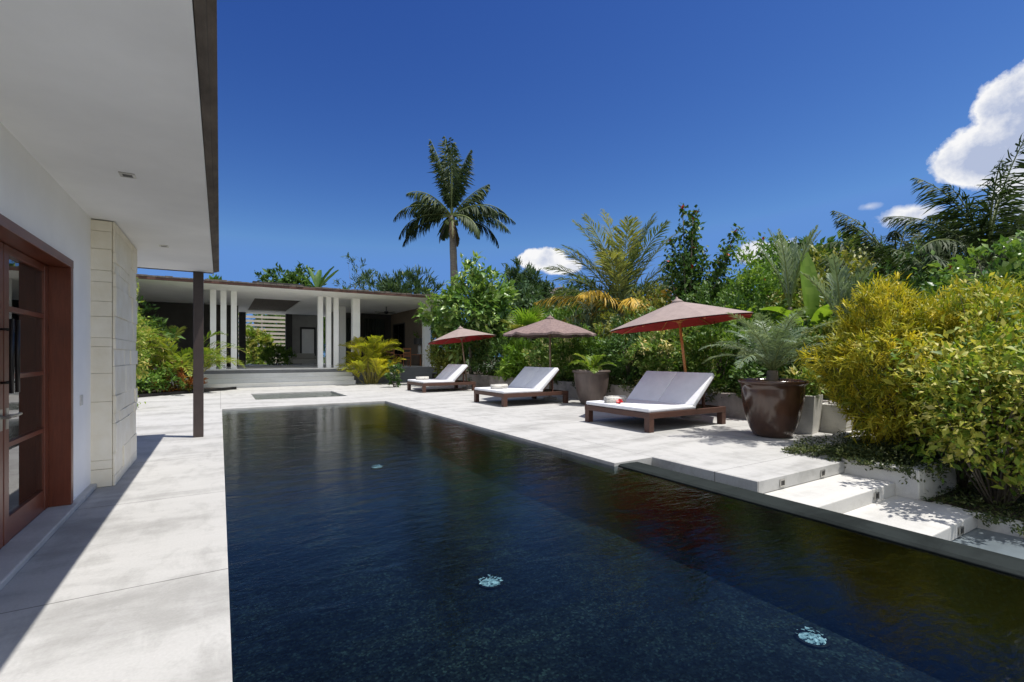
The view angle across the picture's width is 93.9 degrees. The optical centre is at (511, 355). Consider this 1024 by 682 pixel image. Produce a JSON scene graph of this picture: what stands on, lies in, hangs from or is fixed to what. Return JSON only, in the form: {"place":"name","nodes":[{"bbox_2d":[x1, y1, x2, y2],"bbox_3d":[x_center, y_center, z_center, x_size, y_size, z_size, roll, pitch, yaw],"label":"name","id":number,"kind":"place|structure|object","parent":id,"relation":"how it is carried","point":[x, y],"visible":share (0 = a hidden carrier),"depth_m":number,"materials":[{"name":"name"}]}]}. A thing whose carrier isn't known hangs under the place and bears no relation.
{"place":"outdoors","nodes":[
{"label":"outdoors","id":0,"kind":"place"},
{"bbox_2d":[0,0,218,590],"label":"house","id":1,"kind":"structure","parent":0,"point":[108,148],"depth_m":3.98,"materials":[{"name":"white paint"}]},
{"bbox_2d":[0,241,16,548],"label":"door","id":2,"kind":"structure","parent":1,"relation":"in","point":[11,321],"depth_m":3.58,"materials":[{"name":"red wood"}]},
{"bbox_2d":[3,243,47,545],"bbox_3d":[-4.123,0.292,4.100,0.124,2.295,1.095,0,0,-31],"label":"door","id":3,"kind":"structure","parent":1,"relation":"in","point":[25,279],"depth_m":4.09,"materials":[{"name":"red wood"}]},
{"bbox_2d":[138,387,210,393],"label":"entrance bed soil","id":4,"kind":"structure","parent":0,"point":[153,391],"depth_m":19.42,"materials":[{"name":"brown soil"}]},
{"bbox_2d":[137,326,178,379],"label":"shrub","id":5,"kind":"object","parent":4,"relation":"on","point":[155,348],"visible":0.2,"depth_m":18.83,"materials":[{"name":"green plant"}]},
{"bbox_2d":[136,296,184,385],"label":"mixed shrub","id":6,"kind":"object","parent":4,"relation":"on","point":[155,319],"visible":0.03,"depth_m":20.34,"materials":[{"name":"green plant"}]},
{"bbox_2d":[136,353,185,393],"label":"mixed shrub","id":7,"kind":"object","parent":4,"relation":"on","point":[157,375],"visible":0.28,"depth_m":18.20,"materials":[{"name":"green plant"}]},
{"bbox_2d":[139,360,208,392],"bbox_3d":[-13.476,0.939,19.188,2.069,1.631,1.965,0,0,3],"label":"croton","id":8,"kind":"object","parent":4,"relation":"on","point":[188,382],"visible":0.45,"depth_m":19.09,"materials":[{"name":"green plant"}]},
{"bbox_2d":[135,320,245,390],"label":"areca palm","id":9,"kind":"object","parent":4,"relation":"on","point":[184,353],"visible":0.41,"depth_m":19.66,"materials":[{"name":"green plant"}]},
{"bbox_2d":[252,392,340,399],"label":"plunge pool water","id":10,"kind":"structure","parent":0,"point":[328,394],"depth_m":18.79,"materials":[{"name":"grey liquid"}]},
{"bbox_2d":[0,382,865,681],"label":"pool deck","id":11,"kind":"structure","parent":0,"point":[124,578],"depth_m":4.56,"materials":[{"name":"stone"}]},
{"bbox_2d":[136,277,159,406],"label":"climbing plant","id":12,"kind":"object","parent":11,"relation":"on","point":[140,333],"visible":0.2,"depth_m":13.87,"materials":[{"name":"green plant"}]},
{"bbox_2d":[138,387,236,397],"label":"bed kerb","id":13,"kind":"structure","parent":11,"relation":"on","point":[180,392],"depth_m":18.75,"materials":[{"name":"stone"}]},
{"bbox_2d":[136,274,465,387],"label":"pavilion","id":14,"kind":"structure","parent":11,"relation":"on","point":[348,314],"depth_m":27.09,"materials":[{"name":"paint"}]},
{"bbox_2d":[253,341,296,364],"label":"potted shrub","id":15,"kind":"object","parent":14,"relation":"on","point":[278,351],"visible":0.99,"depth_m":33.21,"materials":[{"name":"green plant"}]},
{"bbox_2d":[288,353,316,363],"bbox_3d":[-15.159,0.185,34.816,2.000,0.770,0.870,0,0,-31],"label":"sofa","id":16,"kind":"object","parent":14,"relation":"on","point":[305,358],"visible":0.79,"depth_m":34.76,"materials":[{"name":"grey fabric"}]},
{"bbox_2d":[302,329,313,352],"bbox_3d":[-15.919,-0.725,37.327,0.880,2.730,0.070,0,0,-31],"label":"rear door","id":17,"kind":"structure","parent":14,"relation":"in","point":[307,334],"depth_m":37.29,"materials":[{"name":"paint"}]},
{"bbox_2d":[393,322,404,363],"bbox_3d":[-8.375,-0.925,35.366,0.045,2.950,2.700,0,0,-31],"label":"side window","id":18,"kind":"structure","parent":14,"relation":"in","point":[398,329],"depth_m":35.18,"materials":[{"name":"black glass"}]},
{"bbox_2d":[401,348,410,366],"bbox_3d":[-6.527,0.075,29.406,0.500,1.150,0.500,0,0,-31],"label":"dining chair","id":19,"kind":"object","parent":14,"relation":"on","point":[406,356],"visible":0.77,"depth_m":29.24,"materials":[{"name":"orange wood"}]},
{"bbox_2d":[335,335,405,383],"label":"areca palm","id":20,"kind":"object","parent":11,"relation":"on","point":[374,360],"visible":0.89,"depth_m":25.39,"materials":[{"name":"yellow plant"}]},
{"bbox_2d":[384,360,404,386],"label":"flowering plant","id":21,"kind":"object","parent":11,"relation":"on","point":[397,375],"visible":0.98,"depth_m":22.92,"materials":[{"name":"green plant"}]},
{"bbox_2d":[407,364,475,392],"bbox_3d":[-3.102,0.935,20.917,2.400,1.131,1.940,0,0,-31],"label":"daybed","id":22,"kind":"object","parent":11,"relation":"on","point":[450,374],"visible":0.96,"depth_m":20.54,"materials":[{"name":"white fabric"}]},
{"bbox_2d":[428,326,494,388],"bbox_3d":[-2.326,0.059,22.163,2.973,2.931,2.993,0,0,25],"label":"parasol","id":23,"kind":"object","parent":11,"relation":"on","point":[460,334],"visible":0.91,"depth_m":22.03,"materials":[{"name":"red fabric"}]},
{"bbox_2d":[474,367,567,406],"bbox_3d":[0.275,0.935,15.480,2.400,1.131,1.940,0,0,-31],"label":"daybed","id":24,"kind":"object","parent":11,"relation":"on","point":[533,382],"visible":0.99,"depth_m":15.18,"materials":[{"name":"white fabric"}]},
{"bbox_2d":[503,315,597,399],"bbox_3d":[1.326,0.040,16.637,3.030,2.960,3.030,0,0,-20],"label":"parasol","id":25,"kind":"object","parent":11,"relation":"on","point":[549,326],"visible":0.94,"depth_m":15.98,"materials":[{"name":"fabric"}]},
{"bbox_2d":[572,370,610,404],"bbox_3d":[2.468,0.968,14.862,1.186,1.063,1.186,0,0,-31],"label":"glazed urn","id":26,"kind":"object","parent":11,"relation":"on","point":[590,386],"visible":0.81,"depth_m":14.45,"materials":[{"name":"ceramic"}]},
{"bbox_2d":[568,353,616,373],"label":"young frond plant","id":27,"kind":"object","parent":26,"relation":"in","point":[589,365],"visible":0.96,"depth_m":14.72,"materials":[{"name":"green plant"}]},
{"bbox_2d":[585,371,725,432],"bbox_3d":[3.192,0.935,10.759,2.400,1.131,1.940,0,0,-31],"label":"daybed","id":28,"kind":"object","parent":11,"relation":"on","point":[653,395],"visible":1,"depth_m":10.49,"materials":[{"name":"white fabric"}]},
{"bbox_2d":[604,396,622,402],"bbox_3d":[2.242,0.960,10.571,0.400,0.152,0.160,0,0,-16],"label":"rolled towel","id":29,"kind":"object","parent":28,"relation":"on","point":[610,399],"visible":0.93,"depth_m":10.51,"materials":[{"name":"white fabric"}]},
{"bbox_2d":[611,297,753,418],"bbox_3d":[4.117,0.033,11.746,3.198,2.981,3.215,0,0,25],"label":"parasol","id":30,"kind":"object","parent":11,"relation":"on","point":[680,314],"visible":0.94,"depth_m":11.36,"materials":[{"name":"red fabric"}]},
{"bbox_2d":[738,378,809,437],"bbox_3d":[4.886,0.968,8.981,1.186,1.063,1.186,0,0,-31],"label":"glazed urn","id":31,"kind":"object","parent":11,"relation":"on","point":[773,409],"visible":0.99,"depth_m":8.59,"materials":[{"name":"brown ceramic"}]},
{"bbox_2d":[700,306,842,380],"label":"pygmy palm","id":32,"kind":"object","parent":31,"relation":"in","point":[773,345],"visible":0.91,"depth_m":8.77,"materials":[{"name":"green plant"}]},
{"bbox_2d":[795,394,822,434],"bbox_3d":[5.740,1.130,9.502,0.619,0.740,0.619,0,0,-43],"label":"square planter","id":33,"kind":"object","parent":11,"relation":"on","point":[810,421],"visible":0.38,"depth_m":9.20,"materials":[{"name":"concrete"}]},
{"bbox_2d":[782,365,826,397],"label":"planter plant","id":34,"kind":"object","parent":33,"relation":"in","point":[793,372],"visible":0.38,"depth_m":9.37,"materials":[{"name":"green plant"}]},
{"bbox_2d":[820,402,853,432],"bbox_3d":[6.445,1.225,9.499,0.498,0.550,0.498,0,0,-39],"label":"square planter","id":35,"kind":"object","parent":11,"relation":"on","point":[832,421],"visible":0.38,"depth_m":9.36,"materials":[{"name":"concrete"}]},
{"bbox_2d":[788,436,1011,500],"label":"planter wall","id":36,"kind":"structure","parent":11,"relation":"on","point":[913,489],"depth_m":6.36,"materials":[{"name":"concrete"}]},
{"bbox_2d":[136,0,1023,356],"label":"sky","id":37,"kind":"structure","parent":0,"point":[759,115],"materials":[{"name":"blue"}]},
{"bbox_2d":[238,357,1023,488],"bbox_3d":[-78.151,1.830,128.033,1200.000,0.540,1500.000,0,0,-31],"label":"ground","id":38,"kind":"structure","parent":0,"point":[983,476],"depth_m":18.91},
{"bbox_2d":[207,274,260,355],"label":"garden tree","id":39,"kind":"object","parent":38,"relation":"on","point":[216,277],"visible":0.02,"depth_m":47.62,"materials":[{"name":"green plant"}]},
{"bbox_2d":[250,280,324,363],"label":"garden tree","id":40,"kind":"object","parent":38,"relation":"on","point":[265,323],"visible":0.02,"depth_m":49.96,"materials":[{"name":"green plant"}]},
{"bbox_2d":[254,260,327,327],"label":"garden tree","id":41,"kind":"object","parent":38,"relation":"on","point":[290,277],"visible":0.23,"depth_m":46.29,"materials":[{"name":"green plant"}]},
{"bbox_2d":[323,287,349,362],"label":"garden tree","id":42,"kind":"object","parent":38,"relation":"on","point":[324,332],"visible":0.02,"depth_m":51.40,"materials":[{"name":"green plant"}]},
{"bbox_2d":[332,252,389,290],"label":"tree","id":43,"kind":"object","parent":38,"relation":"on","point":[369,271],"visible":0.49,"depth_m":44.58,"materials":[{"name":"green plant"}]},
{"bbox_2d":[375,268,414,292],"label":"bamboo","id":44,"kind":"object","parent":38,"relation":"on","point":[379,276],"visible":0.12,"depth_m":43.98,"materials":[{"name":"green plant"}]},
{"bbox_2d":[358,264,445,294],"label":"tree","id":45,"kind":"object","parent":38,"relation":"on","point":[389,286],"visible":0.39,"depth_m":43.80,"materials":[{"name":"green plant"}]},
{"bbox_2d":[393,136,515,288],"bbox_3d":[-4.691,-8.009,37.533,9.105,19.620,6.677,0,0,28],"label":"coconut palm","id":46,"kind":"object","parent":38,"relation":"on","point":[427,213],"visible":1,"depth_m":37.70,"materials":[{"name":"green plant"}]},
{"bbox_2d":[480,274,563,354],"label":"garden tree","id":47,"kind":"object","parent":38,"relation":"on","point":[522,298],"visible":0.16,"depth_m":41.12,"materials":[{"name":"green plant"}]},
{"bbox_2d":[495,256,556,301],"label":"tree","id":48,"kind":"object","parent":38,"relation":"on","point":[515,274],"visible":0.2,"depth_m":46.66,"materials":[{"name":"green plant"}]},
{"bbox_2d":[539,276,598,309],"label":"garden tree","id":49,"kind":"object","parent":38,"relation":"on","point":[576,287],"visible":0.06,"depth_m":46.40,"materials":[{"name":"green plant"}]},
{"bbox_2d":[222,406,1023,681],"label":"pool basin","id":50,"kind":"object","parent":38,"relation":"in","point":[354,567],"visible":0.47,"depth_m":4.82,"materials":[{"name":"stone"}]},
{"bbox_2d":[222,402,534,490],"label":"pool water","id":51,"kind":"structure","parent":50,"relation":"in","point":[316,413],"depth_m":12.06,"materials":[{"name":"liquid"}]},
{"bbox_2d":[478,574,502,589],"bbox_3d":[-0.228,2.373,5.039,0.263,0.053,0.260,0,0,-31],"label":"pool light","id":52,"kind":"object","parent":50,"relation":"on","point":[489,583],"visible":1,"depth_m":5.00,"materials":[{"name":"glass"}]},
{"bbox_2d":[794,627,829,649],"bbox_3d":[2.535,2.372,4.043,0.260,0.055,0.260,0,0,-31],"label":"pool light","id":53,"kind":"object","parent":50,"relation":"on","point":[812,639],"visible":1,"depth_m":4.01,"materials":[{"name":"glass"}]},
{"bbox_2d":[618,462,1023,579],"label":"pool rim","id":54,"kind":"object","parent":50,"relation":"on","point":[1006,565],"visible":1,"depth_m":4.33,"materials":[{"name":"stone"}]},
{"bbox_2d":[953,528,1023,558],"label":"step","id":55,"kind":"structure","parent":50,"relation":"attached to","point":[1000,543],"depth_m":5.16,"materials":[{"name":"concrete"}]},
{"bbox_2d":[457,374,834,428],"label":"garden wall","id":56,"kind":"structure","parent":38,"relation":"on","point":[732,403],"depth_m":14.93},
{"bbox_2d":[474,370,840,401],"bbox_3d":[2.559,0.913,16.728,1.227,0.620,16.260,0,0,-31],"label":"wall groundcover","id":57,"kind":"object","parent":56,"relation":"attached to","point":[632,386],"depth_m":14.47,"materials":[{"name":"green plant"}]},
{"bbox_2d":[432,371,896,431],"bbox_3d":[15.374,1.585,29.419,35.100,1.070,25.800,0,0,-31],"label":"planting bed","id":58,"kind":"object","parent":38,"relation":"on","point":[433,374],"depth_m":28.61,"materials":[{"name":"soil"}]},
{"bbox_2d":[413,306,468,367],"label":"tall shrub","id":59,"kind":"object","parent":58,"relation":"on","point":[432,332],"visible":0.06,"depth_m":31.58,"materials":[{"name":"green plant"}]},
{"bbox_2d":[423,333,468,377],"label":"mixed shrub","id":60,"kind":"object","parent":58,"relation":"on","point":[442,360],"visible":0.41,"depth_m":25.78,"materials":[{"name":"green plant"}]},
{"bbox_2d":[411,250,519,373],"bbox_3d":[-2.274,-1.805,25.237,5.440,7.213,5.258,0,0,-31],"label":"broadleaf tree","id":61,"kind":"object","parent":58,"relation":"on","point":[478,303],"visible":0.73,"depth_m":24.33,"materials":[{"name":"green plant"}]},
{"bbox_2d":[468,334,522,380],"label":"mixed shrub","id":62,"kind":"object","parent":58,"relation":"on","point":[486,345],"visible":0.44,"depth_m":22.77,"materials":[{"name":"green plant"}]},
{"bbox_2d":[498,305,549,363],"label":"fan palm","id":63,"kind":"object","parent":58,"relation":"on","point":[532,316],"visible":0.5,"depth_m":21.27,"materials":[{"name":"green plant"}]},
{"bbox_2d":[492,328,558,382],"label":"mixed shrub","id":64,"kind":"object","parent":58,"relation":"on","point":[515,361],"visible":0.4,"depth_m":20.43,"materials":[{"name":"green plant"}]},
{"bbox_2d":[488,295,571,371],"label":"tall shrub","id":65,"kind":"object","parent":58,"relation":"on","point":[534,305],"visible":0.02,"depth_m":24.85,"materials":[{"name":"green plant"}]},
{"bbox_2d":[521,319,596,380],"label":"mixed shrub","id":66,"kind":"object","parent":58,"relation":"on","point":[558,345],"visible":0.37,"depth_m":18.54,"materials":[{"name":"green plant"}]},
{"bbox_2d":[532,302,610,363],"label":"tall shrub","id":67,"kind":"object","parent":58,"relation":"on","point":[560,313],"visible":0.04,"depth_m":21.90,"materials":[{"name":"green plant"}]},
{"bbox_2d":[528,280,655,365],"bbox_3d":[5.914,-1.407,29.676,9.823,6.683,9.268,0,0,6],"label":"garden tree","id":68,"kind":"object","parent":58,"relation":"on","point":[587,299],"depth_m":28.42,"materials":[{"name":"green plant"}]},
{"bbox_2d":[548,322,639,381],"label":"mixed shrub","id":69,"kind":"object","parent":58,"relation":"on","point":[585,344],"visible":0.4,"depth_m":17.23,"materials":[{"name":"green plant"}]},
{"bbox_2d":[562,286,639,368],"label":"tall shrub","id":70,"kind":"object","parent":58,"relation":"on","point":[587,320],"visible":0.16,"depth_m":19.30,"materials":[{"name":"green plant"}]},
{"bbox_2d":[535,208,701,322],"bbox_3d":[4.551,-2.514,20.156,6.935,7.788,6.041,0,0,-31],"label":"young palm","id":71,"kind":"object","parent":58,"relation":"on","point":[621,278],"visible":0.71,"depth_m":19.41,"materials":[{"name":"green plant"}]},
{"bbox_2d":[585,310,664,385],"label":"mixed shrub","id":72,"kind":"object","parent":58,"relation":"on","point":[615,345],"visible":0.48,"depth_m":15.67,"materials":[{"name":"green plant"}]},
{"bbox_2d":[590,281,678,379],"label":"tall shrub","id":73,"kind":"object","parent":58,"relation":"on","point":[659,304],"visible":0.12,"depth_m":17.58,"materials":[{"name":"green plant"}]},
{"bbox_2d":[607,306,719,384],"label":"mixed shrub","id":74,"kind":"object","parent":58,"relation":"on","point":[654,346],"visible":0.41,"depth_m":14.30,"materials":[{"name":"green plant"}]},
{"bbox_2d":[631,275,753,362],"bbox_3d":[10.407,-1.453,28.569,8.674,6.513,10.494,0,0,37],"label":"garden tree","id":75,"kind":"object","parent":58,"relation":"on","point":[636,287],"depth_m":27.39,"materials":[{"name":"green plant"}]},
{"bbox_2d":[658,202,744,368],"bbox_3d":[6.397,-1.940,16.154,2.945,6.658,1.624,0,0,11],"label":"hibiscus tree","id":76,"kind":"object","parent":58,"relation":"on","point":[687,268],"visible":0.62,"depth_m":16.01,"materials":[{"name":"green plant"}]},
{"bbox_2d":[665,308,779,393],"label":"mixed shrub","id":77,"kind":"object","parent":58,"relation":"on","point":[713,351],"visible":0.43,"depth_m":12.86,"materials":[{"name":"green plant"}]},
{"bbox_2d":[657,279,790,382],"bbox_3d":[6.814,-0.310,15.465,4.136,4.586,4.628,0,0,-31],"label":"tall shrub","id":78,"kind":"object","parent":58,"relation":"on","point":[722,299],"visible":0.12,"depth_m":14.72,"materials":[{"name":"green plant"}]},
{"bbox_2d":[697,232,824,372],"bbox_3d":[8.373,-1.046,16.236,4.509,6.835,4.572,0,0,-31],"label":"tall shrub","id":79,"kind":"object","parent":58,"relation":"on","point":[766,286],"visible":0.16,"depth_m":15.81,"materials":[{"name":"green plant"}]},
{"bbox_2d":[725,300,808,367],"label":"shrub","id":80,"kind":"object","parent":58,"relation":"on","point":[779,318],"visible":0.12,"depth_m":14.50,"materials":[{"name":"green plant"}]},
{"bbox_2d":[721,319,832,396],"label":"mixed shrub","id":81,"kind":"object","parent":58,"relation":"on","point":[750,368],"visible":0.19,"depth_m":11.56,"materials":[{"name":"green plant"}]},
{"bbox_2d":[748,225,820,368],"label":"upright palm","id":82,"kind":"object","parent":58,"relation":"on","point":[791,276],"visible":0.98,"depth_m":13.86,"materials":[{"name":"green plant"}]},
{"bbox_2d":[757,252,835,346],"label":"banana plant","id":83,"kind":"object","parent":58,"relation":"on","point":[811,295],"visible":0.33,"depth_m":13.31,"materials":[{"name":"green plant"}]},
{"bbox_2d":[725,222,886,321],"bbox_3d":[19.534,-3.120,30.013,11.718,9.882,10.864,0,0,16],"label":"garden tree","id":84,"kind":"object","parent":58,"relation":"on","point":[822,240],"visible":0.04,"depth_m":27.72,"materials":[{"name":"green plant"}]},
{"bbox_2d":[751,233,877,375],"bbox_3d":[9.896,-1.033,14.997,4.365,5.557,4.527,0,0,-31],"label":"tall shrub","id":85,"kind":"object","parent":58,"relation":"on","point":[853,266],"visible":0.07,"depth_m":14.90,"materials":[{"name":"green plant"}]},
{"bbox_2d":[800,253,877,320],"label":"upright palm","id":86,"kind":"object","parent":58,"relation":"on","point":[842,288],"visible":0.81,"depth_m":11.48,"materials":[{"name":"green plant"}]},
{"bbox_2d":[779,315,904,399],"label":"mixed shrub","id":87,"kind":"object","parent":58,"relation":"on","point":[828,329],"visible":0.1,"depth_m":10.89,"materials":[{"name":"green plant"}]},
{"bbox_2d":[799,239,944,391],"bbox_3d":[9.889,-0.762,12.670,4.150,4.726,4.305,0,0,-31],"label":"tall shrub","id":88,"kind":"object","parent":58,"relation":"on","point":[915,284],"visible":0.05,"depth_m":12.75,"materials":[{"name":"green plant"}]},
{"bbox_2d":[813,196,996,354],"bbox_3d":[13.848,-1.708,17.274,5.839,7.017,5.956,0,0,-31],"label":"coconut palm","id":89,"kind":"object","parent":58,"relation":"on","point":[876,255],"visible":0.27,"depth_m":16.96,"materials":[{"name":"green plant"}]},
{"bbox_2d":[881,248,1011,293],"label":"shrub","id":90,"kind":"object","parent":58,"relation":"on","point":[935,258],"visible":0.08,"depth_m":12.83,"materials":[{"name":"green plant"}]},
{"bbox_2d":[881,132,1023,288],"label":"coconut palm","id":91,"kind":"object","parent":58,"relation":"on","point":[973,233],"visible":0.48,"depth_m":13.69,"materials":[{"name":"green plant"}]},
{"bbox_2d":[763,473,978,540],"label":"garden steps","id":92,"kind":"structure","parent":38,"relation":"on","point":[848,494],"depth_m":5.67,"materials":[{"name":"concrete"}]},
{"bbox_2d":[850,433,1023,519],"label":"corner bed soil","id":93,"kind":"structure","parent":0,"point":[996,509],"depth_m":6.14,"materials":[{"name":"brown soil"}]},
{"bbox_2d":[781,426,972,483],"bbox_3d":[5.752,1.477,7.244,2.752,0.532,2.126,0,0,-31],"label":"trailing groundcover","id":94,"kind":"object","parent":93,"relation":"on","point":[866,454],"visible":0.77,"depth_m":6.83,"materials":[{"name":"green plant"}]},
{"bbox_2d":[794,271,984,448],"bbox_3d":[6.189,0.246,7.638,2.953,3.311,2.642,0,0,-31],"label":"yellow croton","id":95,"kind":"object","parent":93,"relation":"on","point":[859,339],"visible":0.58,"depth_m":7.47,"materials":[{"name":"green plant"}]},
{"bbox_2d":[874,326,1013,488],"bbox_3d":[6.467,0.766,6.907,2.538,2.384,1.648,0,0,-31],"label":"green bush","id":96,"kind":"object","parent":93,"relation":"on","point":[905,399],"visible":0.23,"depth_m":6.68,"materials":[{"name":"green plant"}]},
{"bbox_2d":[901,257,1008,363],"bbox_3d":[10.966,-0.045,10.957,3.701,4.681,3.589,0,0,15],"label":"tall shrub","id":97,"kind":"object","parent":93,"relation":"on","point":[995,262],"visible":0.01,"depth_m":10.98,"materials":[{"name":"green plant"}]},
{"bbox_2d":[888,271,1023,506],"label":"green bush","id":98,"kind":"object","parent":93,"relation":"on","point":[1006,371],"visible":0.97,"depth_m":5.83,"materials":[{"name":"green plant"}]},
{"bbox_2d":[893,269,1023,452],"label":"yellow croton","id":99,"kind":"object","parent":93,"relation":"on","point":[959,306],"visible":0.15,"depth_m":7.03,"materials":[{"name":"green plant"}]},
{"bbox_2d":[912,230,1023,328],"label":"hibiscus","id":100,"kind":"object","parent":93,"relation":"on","point":[1014,249],"visible":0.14,"depth_m":8.93,"materials":[{"name":"green plant"}]},
{"bbox_2d":[919,476,1023,536],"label":"bed groundcover","id":101,"kind":"object","parent":93,"relation":"on","point":[995,519],"visible":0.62,"depth_m":5.82,"materials":[{"name":"green plant"}]},
{"bbox_2d":[931,501,1023,537],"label":"retaining wall","id":102,"kind":"structure","parent":93,"relation":"on","point":[1002,528],"depth_m":5.41,"materials":[{"name":"concrete"}]},
{"label":"courtyard paving","id":103,"kind":"structure","parent":0,"visible":0},
{"bbox_2d":[246,325,275,364],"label":"courtyard shrub","id":104,"kind":"object","parent":103,"relation":"on","point":[257,336],"visible":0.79,"depth_m":39.72,"materials":[{"name":"green plant"}]},
{"bbox_2d":[238,314,284,362],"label":"slatted screen","id":105,"kind":"object","parent":103,"relation":"on","point":[267,325],"visible":0.1,"depth_m":42.92,"materials":[{"name":"white wood"}]},
{"bbox_2d":[269,315,284,347],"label":"courtyard tree","id":106,"kind":"object","parent":103,"relation":"on","point":[279,328],"visible":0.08,"depth_m":45.11,"materials":[{"name":"green plant"}]},
{"bbox_2d":[297,266,338,286],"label":"banana plant","id":107,"kind":"object","parent":103,"relation":"on","point":[317,281],"visible":0.64,"depth_m":45.21,"materials":[{"name":"green plant"}]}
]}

